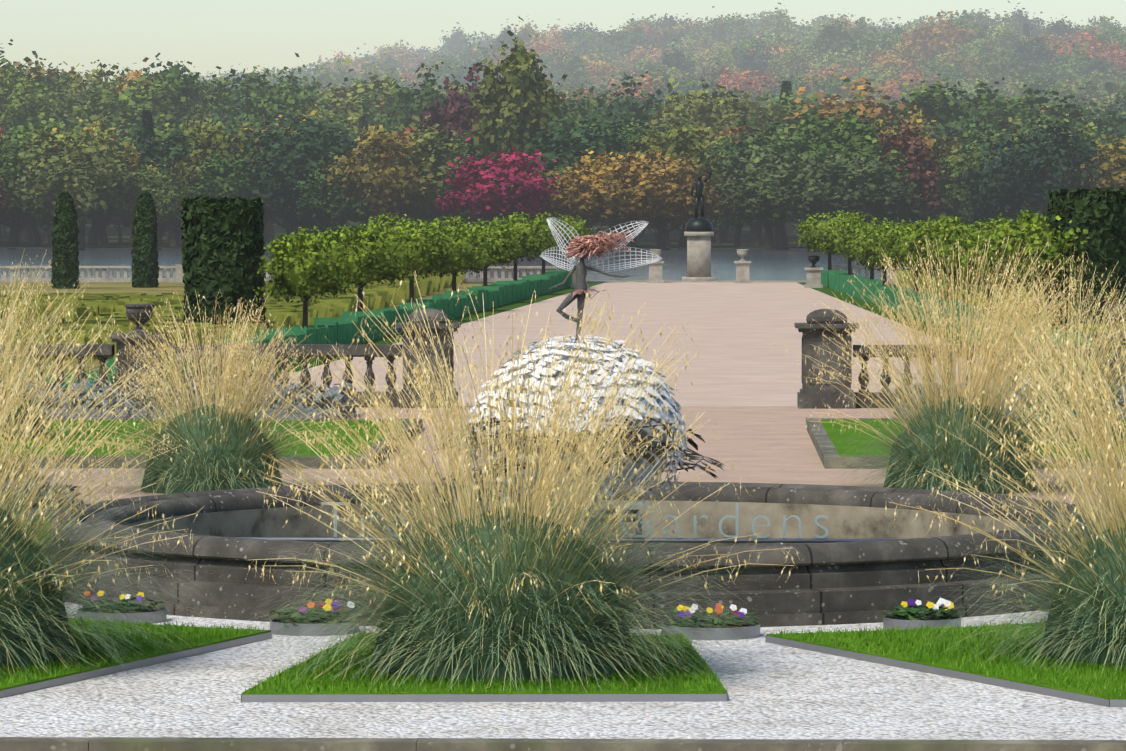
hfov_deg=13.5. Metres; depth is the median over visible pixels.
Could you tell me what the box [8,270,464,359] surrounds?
river grass
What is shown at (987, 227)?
laurel tree
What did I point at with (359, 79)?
wood tree
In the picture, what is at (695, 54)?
wood tree
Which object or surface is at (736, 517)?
trentham letters
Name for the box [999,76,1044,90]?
wood tree
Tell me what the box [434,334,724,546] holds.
dandelion sculpture
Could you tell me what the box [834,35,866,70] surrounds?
wood tree
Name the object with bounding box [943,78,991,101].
wood tree
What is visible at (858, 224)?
laurel tree
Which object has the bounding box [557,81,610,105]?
wood tree
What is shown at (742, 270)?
lake urn
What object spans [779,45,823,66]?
wood tree
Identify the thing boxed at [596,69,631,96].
wood tree
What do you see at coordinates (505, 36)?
wood tree
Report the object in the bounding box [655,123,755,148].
wood tree
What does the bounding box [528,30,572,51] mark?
wood tree
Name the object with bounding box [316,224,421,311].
laurel tree
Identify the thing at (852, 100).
wood tree
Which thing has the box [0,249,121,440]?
stipa grass
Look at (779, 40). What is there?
wood tree
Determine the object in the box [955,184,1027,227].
wood tree
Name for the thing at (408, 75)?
wood tree
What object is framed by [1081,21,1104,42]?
wood tree
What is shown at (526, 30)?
wood tree
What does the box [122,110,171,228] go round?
wood tree
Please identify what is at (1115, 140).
wood tree
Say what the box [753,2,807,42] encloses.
wood tree
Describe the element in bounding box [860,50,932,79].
wood tree
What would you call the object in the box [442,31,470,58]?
wood tree
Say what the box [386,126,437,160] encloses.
wood tree
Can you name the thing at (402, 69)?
wood tree
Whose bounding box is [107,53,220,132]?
wood tree
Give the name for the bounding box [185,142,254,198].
wood tree
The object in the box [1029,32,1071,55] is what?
wood tree
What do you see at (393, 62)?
wood tree
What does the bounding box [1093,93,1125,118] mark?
wood tree
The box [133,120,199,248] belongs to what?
wood tree
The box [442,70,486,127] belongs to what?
wood tree
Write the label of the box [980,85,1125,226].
wood tree
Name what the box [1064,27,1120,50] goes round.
wood tree
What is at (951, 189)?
wood tree
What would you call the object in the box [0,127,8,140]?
wood tree
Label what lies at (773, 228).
wood tree
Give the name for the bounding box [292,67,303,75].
wood tree
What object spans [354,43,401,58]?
wood tree
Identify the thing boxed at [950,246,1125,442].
stipa grass
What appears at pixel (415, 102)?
wood tree
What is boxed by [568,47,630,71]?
wood tree
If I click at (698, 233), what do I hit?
perseus statue
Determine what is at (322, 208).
wood tree
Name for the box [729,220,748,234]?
wood tree
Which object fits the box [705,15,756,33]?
wood tree
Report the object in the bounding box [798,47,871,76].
wood tree
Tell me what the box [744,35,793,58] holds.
wood tree
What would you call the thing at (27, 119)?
wood tree
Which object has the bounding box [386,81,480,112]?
wood tree
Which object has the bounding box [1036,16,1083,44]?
wood tree
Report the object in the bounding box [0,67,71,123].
wood tree
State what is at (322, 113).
wood tree
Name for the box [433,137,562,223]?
pink maple tree
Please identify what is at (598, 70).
wood tree
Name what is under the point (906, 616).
pansy planter
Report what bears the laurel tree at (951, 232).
on the garden meadow
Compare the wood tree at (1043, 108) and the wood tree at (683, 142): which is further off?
the wood tree at (1043, 108)
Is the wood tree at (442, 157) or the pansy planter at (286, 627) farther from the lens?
the wood tree at (442, 157)
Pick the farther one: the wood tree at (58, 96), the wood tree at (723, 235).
the wood tree at (58, 96)
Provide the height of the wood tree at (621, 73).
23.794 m
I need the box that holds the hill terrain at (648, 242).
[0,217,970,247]
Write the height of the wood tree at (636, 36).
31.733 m
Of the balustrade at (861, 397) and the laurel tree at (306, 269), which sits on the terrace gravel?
the balustrade at (861, 397)
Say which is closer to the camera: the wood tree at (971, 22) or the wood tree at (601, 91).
the wood tree at (601, 91)
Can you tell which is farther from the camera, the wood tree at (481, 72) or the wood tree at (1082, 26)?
the wood tree at (1082, 26)
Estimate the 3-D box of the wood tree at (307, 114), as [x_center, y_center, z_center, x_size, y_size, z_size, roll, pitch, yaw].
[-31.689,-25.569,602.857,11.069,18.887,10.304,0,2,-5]
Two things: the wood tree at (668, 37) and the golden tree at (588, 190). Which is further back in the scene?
the wood tree at (668, 37)
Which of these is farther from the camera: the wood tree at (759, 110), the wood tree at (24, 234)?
the wood tree at (759, 110)
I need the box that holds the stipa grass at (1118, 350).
[1106,321,1124,475]
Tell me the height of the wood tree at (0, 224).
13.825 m
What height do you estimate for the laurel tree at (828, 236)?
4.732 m
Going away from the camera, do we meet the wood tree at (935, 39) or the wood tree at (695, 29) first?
the wood tree at (935, 39)
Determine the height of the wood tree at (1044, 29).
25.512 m
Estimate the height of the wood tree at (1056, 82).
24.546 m
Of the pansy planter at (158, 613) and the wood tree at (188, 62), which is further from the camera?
the wood tree at (188, 62)
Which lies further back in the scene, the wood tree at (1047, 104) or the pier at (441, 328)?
the wood tree at (1047, 104)
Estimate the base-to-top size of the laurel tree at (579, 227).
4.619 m
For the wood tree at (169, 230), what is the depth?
643.44 m
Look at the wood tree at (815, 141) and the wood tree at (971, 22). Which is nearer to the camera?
the wood tree at (815, 141)
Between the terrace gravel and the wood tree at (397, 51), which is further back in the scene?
the wood tree at (397, 51)
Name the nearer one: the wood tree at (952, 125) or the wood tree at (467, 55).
the wood tree at (952, 125)
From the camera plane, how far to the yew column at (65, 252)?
296.18 m
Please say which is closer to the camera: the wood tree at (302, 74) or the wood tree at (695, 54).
the wood tree at (695, 54)
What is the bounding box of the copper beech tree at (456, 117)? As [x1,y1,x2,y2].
[418,63,495,225]
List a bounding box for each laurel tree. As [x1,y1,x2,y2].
[250,232,361,327]
[267,226,334,273]
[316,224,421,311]
[351,212,422,240]
[376,219,463,302]
[422,215,479,233]
[424,224,497,290]
[465,218,521,285]
[484,212,561,280]
[523,212,574,274]
[552,214,595,270]
[792,210,860,269]
[813,213,873,274]
[832,214,903,279]
[835,224,906,285]
[867,217,940,290]
[904,215,992,299]
[925,215,969,230]
[937,232,1026,317]
[968,216,1016,237]
[973,210,1092,322]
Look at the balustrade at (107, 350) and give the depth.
80.60 m
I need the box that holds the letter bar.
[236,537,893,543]
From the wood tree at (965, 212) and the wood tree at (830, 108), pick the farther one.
the wood tree at (830, 108)
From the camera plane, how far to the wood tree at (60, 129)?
651.87 m
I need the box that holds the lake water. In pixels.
[0,248,899,280]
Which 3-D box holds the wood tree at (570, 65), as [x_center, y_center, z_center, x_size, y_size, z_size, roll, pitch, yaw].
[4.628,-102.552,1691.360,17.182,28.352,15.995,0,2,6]
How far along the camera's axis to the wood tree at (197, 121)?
735.81 m
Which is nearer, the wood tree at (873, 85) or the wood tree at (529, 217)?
the wood tree at (529, 217)
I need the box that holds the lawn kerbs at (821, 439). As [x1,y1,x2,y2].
[0,418,1125,483]
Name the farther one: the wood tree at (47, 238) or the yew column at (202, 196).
the wood tree at (47, 238)
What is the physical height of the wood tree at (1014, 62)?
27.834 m
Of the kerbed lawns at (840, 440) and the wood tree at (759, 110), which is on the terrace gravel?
the kerbed lawns at (840, 440)
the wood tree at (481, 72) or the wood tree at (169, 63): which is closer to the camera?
the wood tree at (169, 63)
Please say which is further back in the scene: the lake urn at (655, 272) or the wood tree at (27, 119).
the wood tree at (27, 119)
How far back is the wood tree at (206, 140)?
578.27 m
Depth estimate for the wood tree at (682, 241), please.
580.10 m
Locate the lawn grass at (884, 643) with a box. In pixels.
[0,614,1125,696]
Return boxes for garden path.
[252,282,1049,405]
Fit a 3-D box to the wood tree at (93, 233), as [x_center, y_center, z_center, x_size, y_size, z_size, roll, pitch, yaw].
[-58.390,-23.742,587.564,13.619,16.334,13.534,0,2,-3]
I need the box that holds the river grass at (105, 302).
[0,292,184,330]
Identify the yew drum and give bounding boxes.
[180,196,266,328]
[1044,187,1125,330]
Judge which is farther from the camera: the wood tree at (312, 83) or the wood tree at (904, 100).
the wood tree at (312, 83)
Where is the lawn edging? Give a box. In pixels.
[0,632,1125,706]
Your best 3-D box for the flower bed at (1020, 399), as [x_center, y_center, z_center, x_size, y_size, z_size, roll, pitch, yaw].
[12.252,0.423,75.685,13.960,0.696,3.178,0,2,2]
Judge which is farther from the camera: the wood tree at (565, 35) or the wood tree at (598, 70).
the wood tree at (565, 35)
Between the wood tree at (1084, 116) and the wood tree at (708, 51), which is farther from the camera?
the wood tree at (708, 51)
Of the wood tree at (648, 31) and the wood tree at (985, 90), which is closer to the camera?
the wood tree at (985, 90)
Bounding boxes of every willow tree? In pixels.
[706,158,843,249]
[799,150,923,225]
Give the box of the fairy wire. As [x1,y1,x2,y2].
[540,217,662,339]
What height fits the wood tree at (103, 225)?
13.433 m
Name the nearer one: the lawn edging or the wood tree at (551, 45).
the lawn edging
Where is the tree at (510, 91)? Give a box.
[465,16,566,175]
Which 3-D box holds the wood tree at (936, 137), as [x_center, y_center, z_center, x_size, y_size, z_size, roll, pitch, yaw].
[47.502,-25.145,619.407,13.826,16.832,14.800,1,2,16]
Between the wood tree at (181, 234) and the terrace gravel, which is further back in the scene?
the wood tree at (181, 234)
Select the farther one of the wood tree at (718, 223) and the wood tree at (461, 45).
the wood tree at (461, 45)
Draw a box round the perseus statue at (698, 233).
[682,170,715,280]
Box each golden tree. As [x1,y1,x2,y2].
[510,152,606,223]
[540,148,672,249]
[604,150,722,249]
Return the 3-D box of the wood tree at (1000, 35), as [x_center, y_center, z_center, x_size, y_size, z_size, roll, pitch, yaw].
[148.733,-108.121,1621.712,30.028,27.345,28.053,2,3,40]
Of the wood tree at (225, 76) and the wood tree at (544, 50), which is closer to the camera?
the wood tree at (544, 50)
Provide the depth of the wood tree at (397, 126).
732.01 m
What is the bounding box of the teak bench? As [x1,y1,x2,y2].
[172,350,276,386]
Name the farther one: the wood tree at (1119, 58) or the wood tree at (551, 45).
the wood tree at (551, 45)
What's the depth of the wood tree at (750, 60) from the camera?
1616.53 m
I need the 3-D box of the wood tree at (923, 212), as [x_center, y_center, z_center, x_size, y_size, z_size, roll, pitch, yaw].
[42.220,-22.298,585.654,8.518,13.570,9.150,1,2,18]
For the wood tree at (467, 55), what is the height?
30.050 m
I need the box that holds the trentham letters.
[321,502,827,537]
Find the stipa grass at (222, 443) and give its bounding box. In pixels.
[69,289,367,494]
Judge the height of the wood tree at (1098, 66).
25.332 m
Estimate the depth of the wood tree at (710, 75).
1452.88 m
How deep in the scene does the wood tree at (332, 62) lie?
2139.70 m
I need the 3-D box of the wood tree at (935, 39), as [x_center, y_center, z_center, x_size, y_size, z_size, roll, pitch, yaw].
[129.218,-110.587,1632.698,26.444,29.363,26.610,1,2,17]
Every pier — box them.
[396,308,460,407]
[794,309,858,408]
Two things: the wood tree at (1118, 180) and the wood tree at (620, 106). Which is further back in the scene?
the wood tree at (620, 106)
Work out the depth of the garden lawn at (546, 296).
230.84 m
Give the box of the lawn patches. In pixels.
[0,518,1125,706]
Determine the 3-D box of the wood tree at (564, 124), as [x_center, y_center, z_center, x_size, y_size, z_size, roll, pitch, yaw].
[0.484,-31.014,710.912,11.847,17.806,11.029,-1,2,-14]
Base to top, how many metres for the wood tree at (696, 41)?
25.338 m
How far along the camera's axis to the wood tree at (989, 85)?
1440.27 m
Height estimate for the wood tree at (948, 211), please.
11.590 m
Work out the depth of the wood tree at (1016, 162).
563.27 m
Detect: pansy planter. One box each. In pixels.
[78,590,166,623]
[269,598,358,635]
[658,603,761,639]
[882,598,963,629]
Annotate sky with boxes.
[0,0,1125,84]
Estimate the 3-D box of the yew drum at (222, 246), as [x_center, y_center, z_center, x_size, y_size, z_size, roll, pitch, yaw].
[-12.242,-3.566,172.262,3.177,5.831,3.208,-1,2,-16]
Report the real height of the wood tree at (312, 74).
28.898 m
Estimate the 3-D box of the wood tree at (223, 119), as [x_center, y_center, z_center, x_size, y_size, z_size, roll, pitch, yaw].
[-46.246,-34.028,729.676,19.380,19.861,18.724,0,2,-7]
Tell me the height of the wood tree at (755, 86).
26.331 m
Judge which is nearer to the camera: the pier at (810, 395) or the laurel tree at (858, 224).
the pier at (810, 395)
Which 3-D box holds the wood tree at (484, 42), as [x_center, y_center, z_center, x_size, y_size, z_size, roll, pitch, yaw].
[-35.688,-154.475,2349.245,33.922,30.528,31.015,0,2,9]
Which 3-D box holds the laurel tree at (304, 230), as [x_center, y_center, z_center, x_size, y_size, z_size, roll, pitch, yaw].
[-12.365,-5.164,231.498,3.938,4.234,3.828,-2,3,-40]
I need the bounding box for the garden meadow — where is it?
[0,282,940,386]
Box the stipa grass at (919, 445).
[774,234,1125,493]
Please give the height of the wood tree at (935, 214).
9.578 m
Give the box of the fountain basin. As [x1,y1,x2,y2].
[39,481,1108,628]
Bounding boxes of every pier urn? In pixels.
[108,304,170,387]
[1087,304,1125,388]
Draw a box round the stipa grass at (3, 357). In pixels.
[0,292,79,478]
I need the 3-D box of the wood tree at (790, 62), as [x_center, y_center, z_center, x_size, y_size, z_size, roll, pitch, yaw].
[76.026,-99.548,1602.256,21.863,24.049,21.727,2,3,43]
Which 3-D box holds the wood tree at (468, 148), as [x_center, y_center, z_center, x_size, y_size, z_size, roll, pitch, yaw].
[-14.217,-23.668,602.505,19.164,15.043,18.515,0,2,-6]
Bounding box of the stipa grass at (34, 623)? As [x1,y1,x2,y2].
[0,278,220,677]
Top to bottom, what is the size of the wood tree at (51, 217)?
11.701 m
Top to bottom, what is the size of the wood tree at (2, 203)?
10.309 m
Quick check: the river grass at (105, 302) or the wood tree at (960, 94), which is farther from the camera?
the wood tree at (960, 94)
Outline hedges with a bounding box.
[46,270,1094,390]
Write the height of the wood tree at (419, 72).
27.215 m
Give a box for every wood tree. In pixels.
[0,39,50,82]
[0,58,88,90]
[0,64,63,138]
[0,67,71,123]
[0,77,10,137]
[0,113,36,233]
[0,115,58,143]
[0,125,43,248]
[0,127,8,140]
[0,138,52,245]
[0,144,16,241]
[0,178,20,215]
[0,209,53,245]
[8,106,110,151]
[8,127,148,249]
[10,222,31,239]
[20,85,70,121]
[21,223,45,241]
[22,211,54,244]
[30,79,85,110]
[37,62,86,101]
[38,104,123,136]
[38,215,52,242]
[39,111,94,133]
[48,74,187,145]
[49,59,142,108]
[49,117,143,248]
[54,114,85,137]
[66,87,97,110]
[72,57,190,122]
[85,207,124,244]
[94,114,137,243]
[97,136,133,231]
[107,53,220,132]
[109,218,124,242]
[110,213,130,227]
[112,123,159,144]
[119,163,193,249]
[121,58,212,101]
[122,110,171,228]
[122,157,172,231]
[127,124,180,239]
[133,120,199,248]
[137,94,219,127]
[154,120,203,240]
[163,105,267,198]
[172,113,225,133]
[172,222,182,245]
[180,61,207,94]
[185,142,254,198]
[187,123,227,136]
[188,66,238,115]
[189,127,269,150]
[190,97,224,127]
[200,73,230,82]
[200,76,239,97]
[204,105,253,134]
[205,88,297,128]
[212,71,258,89]
[215,53,317,109]
[215,111,297,230]
[220,69,306,117]
[226,70,337,132]
[227,121,351,236]
[229,118,293,238]
[239,63,285,81]
[246,111,298,133]
[263,220,270,239]
[266,78,324,92]
[267,68,277,85]
[269,67,297,83]
[272,65,336,109]
[274,207,353,237]
[278,98,340,234]
[278,152,376,230]
[280,112,393,234]
[284,62,329,75]
[290,105,352,136]
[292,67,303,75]
[297,64,313,78]
[298,63,340,85]
[302,58,342,91]
[303,58,359,87]
[310,52,361,67]
[312,59,408,116]
[312,95,337,118]
[314,50,347,66]
[314,54,371,76]
[316,84,353,98]
[316,87,371,122]
[320,112,448,226]
[323,54,353,74]
[323,102,374,137]
[324,69,371,92]
[329,93,391,132]
[329,101,385,117]
[350,75,408,86]
[351,47,376,64]
[352,160,395,227]
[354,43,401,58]
[356,60,409,89]
[357,116,369,140]
[359,73,404,86]
[360,54,431,69]
[364,206,424,223]
[366,49,430,71]
[367,49,406,74]
[368,118,408,134]
[370,40,402,60]
[372,107,396,124]
[374,42,421,62]
[381,61,466,136]
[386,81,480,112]
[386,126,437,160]
[389,67,409,81]
[390,114,426,142]
[392,115,475,226]
[394,71,412,89]
[398,129,489,216]
[399,70,418,84]
[408,57,455,76]
[408,59,483,93]
[409,50,469,71]
[411,54,460,89]
[413,46,438,59]
[420,212,452,226]
[436,22,474,57]
[439,56,474,69]
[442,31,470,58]
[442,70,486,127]
[450,146,498,226]
[454,37,486,64]
[458,46,494,74]
[467,31,499,50]
[474,51,499,78]
[480,109,560,220]
[486,19,529,58]
[486,44,508,76]
[499,111,643,221]
[507,129,588,216]
[511,160,555,222]
[515,15,549,47]
[521,34,566,63]
[525,38,579,60]
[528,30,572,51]
[528,52,551,77]
[535,47,579,85]
[538,52,578,81]
[546,19,573,41]
[547,84,576,95]
[549,91,617,135]
[550,23,575,42]
[552,47,589,85]
[552,52,620,86]
[552,108,576,131]
[554,61,598,92]
[554,86,608,115]
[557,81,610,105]
[557,86,607,105]
[558,21,604,47]
[562,30,602,56]
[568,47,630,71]
[569,91,645,122]
[584,54,628,83]
[585,215,619,234]
[589,71,672,129]
[590,113,664,244]
[591,28,642,62]
[593,63,668,96]
[594,115,663,248]
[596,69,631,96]
[601,131,655,248]
[604,70,668,102]
[605,60,660,81]
[611,18,657,63]
[612,52,662,79]
[615,217,624,242]
[620,13,642,33]
[621,13,673,31]
[621,221,648,240]
[623,44,673,70]
[624,109,719,249]
[630,20,661,47]
[635,79,790,140]
[638,64,682,86]
[641,63,694,84]
[641,76,719,103]
[641,218,678,245]
[649,14,698,33]
[651,17,691,36]
[652,21,693,53]
[652,114,722,248]
[653,39,700,78]
[653,126,676,233]
[654,78,762,117]
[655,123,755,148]
[664,67,722,91]
[666,32,724,55]
[679,16,712,41]
[681,43,711,62]
[684,54,721,77]
[685,84,757,105]
[688,40,741,59]
[692,96,751,123]
[693,56,739,83]
[698,6,756,47]
[699,66,737,93]
[699,124,755,232]
[699,127,730,242]
[700,36,767,72]
[700,171,737,245]
[703,119,775,244]
[704,65,782,99]
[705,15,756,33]
[705,121,750,238]
[708,141,757,248]
[709,63,754,79]
[711,221,736,242]
[722,118,838,249]
[724,32,817,64]
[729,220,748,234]
[730,215,784,245]
[732,39,782,79]
[739,94,779,122]
[742,10,795,28]
[742,85,778,114]
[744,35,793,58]
[747,120,788,238]
[749,74,820,100]
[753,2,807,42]
[754,31,811,57]
[755,77,821,106]
[758,44,815,78]
[761,78,849,126]
[769,100,809,228]
[770,74,802,85]
[774,73,816,93]
[775,65,802,81]
[776,81,792,222]
[776,96,836,232]
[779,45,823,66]
[783,73,925,139]
[785,116,886,143]
[791,61,844,92]
[795,22,814,33]
[798,13,861,29]
[798,20,826,32]
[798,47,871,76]
[803,23,848,40]
[804,124,843,249]
[805,64,860,78]
[806,17,865,60]
[806,52,839,69]
[811,8,856,28]
[813,66,854,102]
[814,132,935,222]
[817,88,874,107]
[818,73,851,81]
[818,94,887,163]
[830,13,857,29]
[831,91,888,105]
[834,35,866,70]
[836,17,882,50]
[848,83,879,103]
[849,21,893,33]
[850,65,877,93]
[851,63,908,82]
[852,33,900,69]
[853,21,888,36]
[855,63,912,94]
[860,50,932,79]
[860,80,947,114]
[861,54,876,78]
[866,38,921,69]
[867,90,900,103]
[870,32,914,49]
[872,17,906,38]
[872,70,948,100]
[875,18,894,32]
[875,112,944,226]
[877,108,961,217]
[877,153,949,224]
[882,125,900,135]
[884,203,957,224]
[887,33,903,52]
[887,68,993,135]
[887,168,941,225]
[888,90,980,138]
[892,31,926,65]
[894,67,958,105]
[895,14,937,38]
[896,25,922,34]
[900,10,977,63]
[900,117,959,141]
[915,65,974,84]
[916,54,972,80]
[924,43,982,72]
[924,113,1013,223]
[927,131,1015,227]
[928,113,970,141]
[932,10,969,28]
[933,80,965,100]
[937,11,986,27]
[938,168,1022,226]
[939,33,1003,59]
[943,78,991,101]
[946,63,994,92]
[947,44,967,56]
[948,19,1007,53]
[952,18,985,33]
[952,92,1003,111]
[953,92,1059,138]
[954,1,1022,32]
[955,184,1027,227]
[957,125,1006,143]
[957,142,1025,222]
[958,77,1036,121]
[961,75,1002,98]
[964,44,991,64]
[966,18,1033,60]
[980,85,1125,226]
[984,116,1118,230]
[989,114,1119,212]
[990,115,1032,227]
[992,97,1071,126]
[993,43,1021,85]
[993,66,1033,99]
[993,130,1015,141]
[996,122,1016,219]
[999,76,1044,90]
[1001,3,1043,31]
[1003,67,1070,98]
[1008,21,1022,34]
[1008,28,1055,76]
[1014,55,1052,84]
[1014,200,1049,225]
[1020,24,1030,42]
[1026,35,1125,77]
[1029,19,1050,38]
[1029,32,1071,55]
[1033,75,1116,107]
[1035,20,1080,34]
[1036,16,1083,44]
[1036,41,1114,75]
[1036,84,1069,113]
[1042,103,1106,127]
[1046,78,1067,88]
[1047,121,1124,208]
[1057,76,1101,99]
[1060,136,1125,189]
[1062,80,1115,108]
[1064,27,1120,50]
[1067,15,1124,39]
[1071,23,1089,31]
[1073,55,1125,79]
[1078,67,1125,90]
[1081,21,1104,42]
[1081,119,1125,143]
[1083,27,1125,66]
[1085,16,1124,30]
[1086,92,1122,109]
[1086,100,1113,114]
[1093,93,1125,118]
[1093,135,1125,153]
[1095,89,1125,117]
[1100,99,1125,131]
[1101,39,1123,73]
[1104,82,1115,95]
[1112,74,1125,98]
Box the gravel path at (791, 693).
[0,602,1125,739]
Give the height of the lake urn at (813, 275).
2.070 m
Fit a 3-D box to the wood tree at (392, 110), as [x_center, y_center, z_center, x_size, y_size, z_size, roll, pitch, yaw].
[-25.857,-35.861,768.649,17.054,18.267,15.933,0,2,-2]
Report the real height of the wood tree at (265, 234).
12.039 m
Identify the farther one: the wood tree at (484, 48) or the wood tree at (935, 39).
the wood tree at (484, 48)
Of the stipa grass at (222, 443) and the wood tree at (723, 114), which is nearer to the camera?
the stipa grass at (222, 443)
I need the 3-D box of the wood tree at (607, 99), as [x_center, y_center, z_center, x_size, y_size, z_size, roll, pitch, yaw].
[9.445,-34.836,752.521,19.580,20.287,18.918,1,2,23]
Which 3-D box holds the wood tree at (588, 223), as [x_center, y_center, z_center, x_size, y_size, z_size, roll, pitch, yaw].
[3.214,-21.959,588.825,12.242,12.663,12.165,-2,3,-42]
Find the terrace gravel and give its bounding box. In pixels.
[12,406,1125,517]
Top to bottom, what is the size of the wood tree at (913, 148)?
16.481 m
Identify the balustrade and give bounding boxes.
[0,264,908,282]
[0,344,114,388]
[165,344,401,406]
[853,345,1091,407]
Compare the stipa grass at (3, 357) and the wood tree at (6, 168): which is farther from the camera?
the wood tree at (6, 168)
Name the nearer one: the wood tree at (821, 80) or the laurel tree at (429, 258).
the laurel tree at (429, 258)
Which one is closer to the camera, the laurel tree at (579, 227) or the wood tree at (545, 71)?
the laurel tree at (579, 227)
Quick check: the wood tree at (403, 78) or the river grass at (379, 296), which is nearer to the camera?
the river grass at (379, 296)
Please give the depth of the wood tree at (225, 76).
2001.01 m
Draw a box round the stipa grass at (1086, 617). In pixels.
[885,298,1125,675]
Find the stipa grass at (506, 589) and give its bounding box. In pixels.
[230,268,800,692]
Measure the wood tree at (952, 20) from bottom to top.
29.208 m
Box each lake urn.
[570,255,588,287]
[647,249,663,282]
[734,249,750,282]
[804,255,822,287]
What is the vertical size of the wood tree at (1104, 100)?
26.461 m
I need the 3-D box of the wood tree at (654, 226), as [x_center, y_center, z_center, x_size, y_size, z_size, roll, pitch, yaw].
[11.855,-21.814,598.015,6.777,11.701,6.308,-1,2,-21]
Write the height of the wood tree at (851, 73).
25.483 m
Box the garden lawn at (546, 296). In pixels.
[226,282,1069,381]
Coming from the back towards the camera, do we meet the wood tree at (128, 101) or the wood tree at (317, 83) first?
the wood tree at (317, 83)
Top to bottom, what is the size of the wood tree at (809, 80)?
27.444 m
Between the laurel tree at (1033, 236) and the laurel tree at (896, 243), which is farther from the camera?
the laurel tree at (896, 243)
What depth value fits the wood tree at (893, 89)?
1373.58 m
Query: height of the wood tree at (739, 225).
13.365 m
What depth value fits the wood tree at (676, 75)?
1566.07 m
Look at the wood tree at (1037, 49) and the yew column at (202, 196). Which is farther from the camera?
the wood tree at (1037, 49)
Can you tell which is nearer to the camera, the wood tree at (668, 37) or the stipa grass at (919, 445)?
the stipa grass at (919, 445)
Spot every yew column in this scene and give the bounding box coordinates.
[50,190,79,288]
[131,191,159,287]
[199,194,208,198]
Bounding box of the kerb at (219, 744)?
[0,737,1125,750]
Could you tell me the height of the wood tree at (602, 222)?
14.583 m
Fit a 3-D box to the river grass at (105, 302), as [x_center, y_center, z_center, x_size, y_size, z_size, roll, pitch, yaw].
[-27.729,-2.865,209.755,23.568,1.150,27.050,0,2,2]
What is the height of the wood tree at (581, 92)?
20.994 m
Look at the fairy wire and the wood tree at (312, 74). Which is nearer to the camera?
the fairy wire
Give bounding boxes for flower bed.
[0,377,356,418]
[0,474,83,517]
[894,380,1125,418]
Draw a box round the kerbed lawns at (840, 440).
[0,420,1125,471]
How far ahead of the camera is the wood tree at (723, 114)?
715.91 m
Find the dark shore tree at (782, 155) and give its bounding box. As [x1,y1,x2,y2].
[717,127,819,249]
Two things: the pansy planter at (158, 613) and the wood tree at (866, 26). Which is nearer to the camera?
the pansy planter at (158, 613)

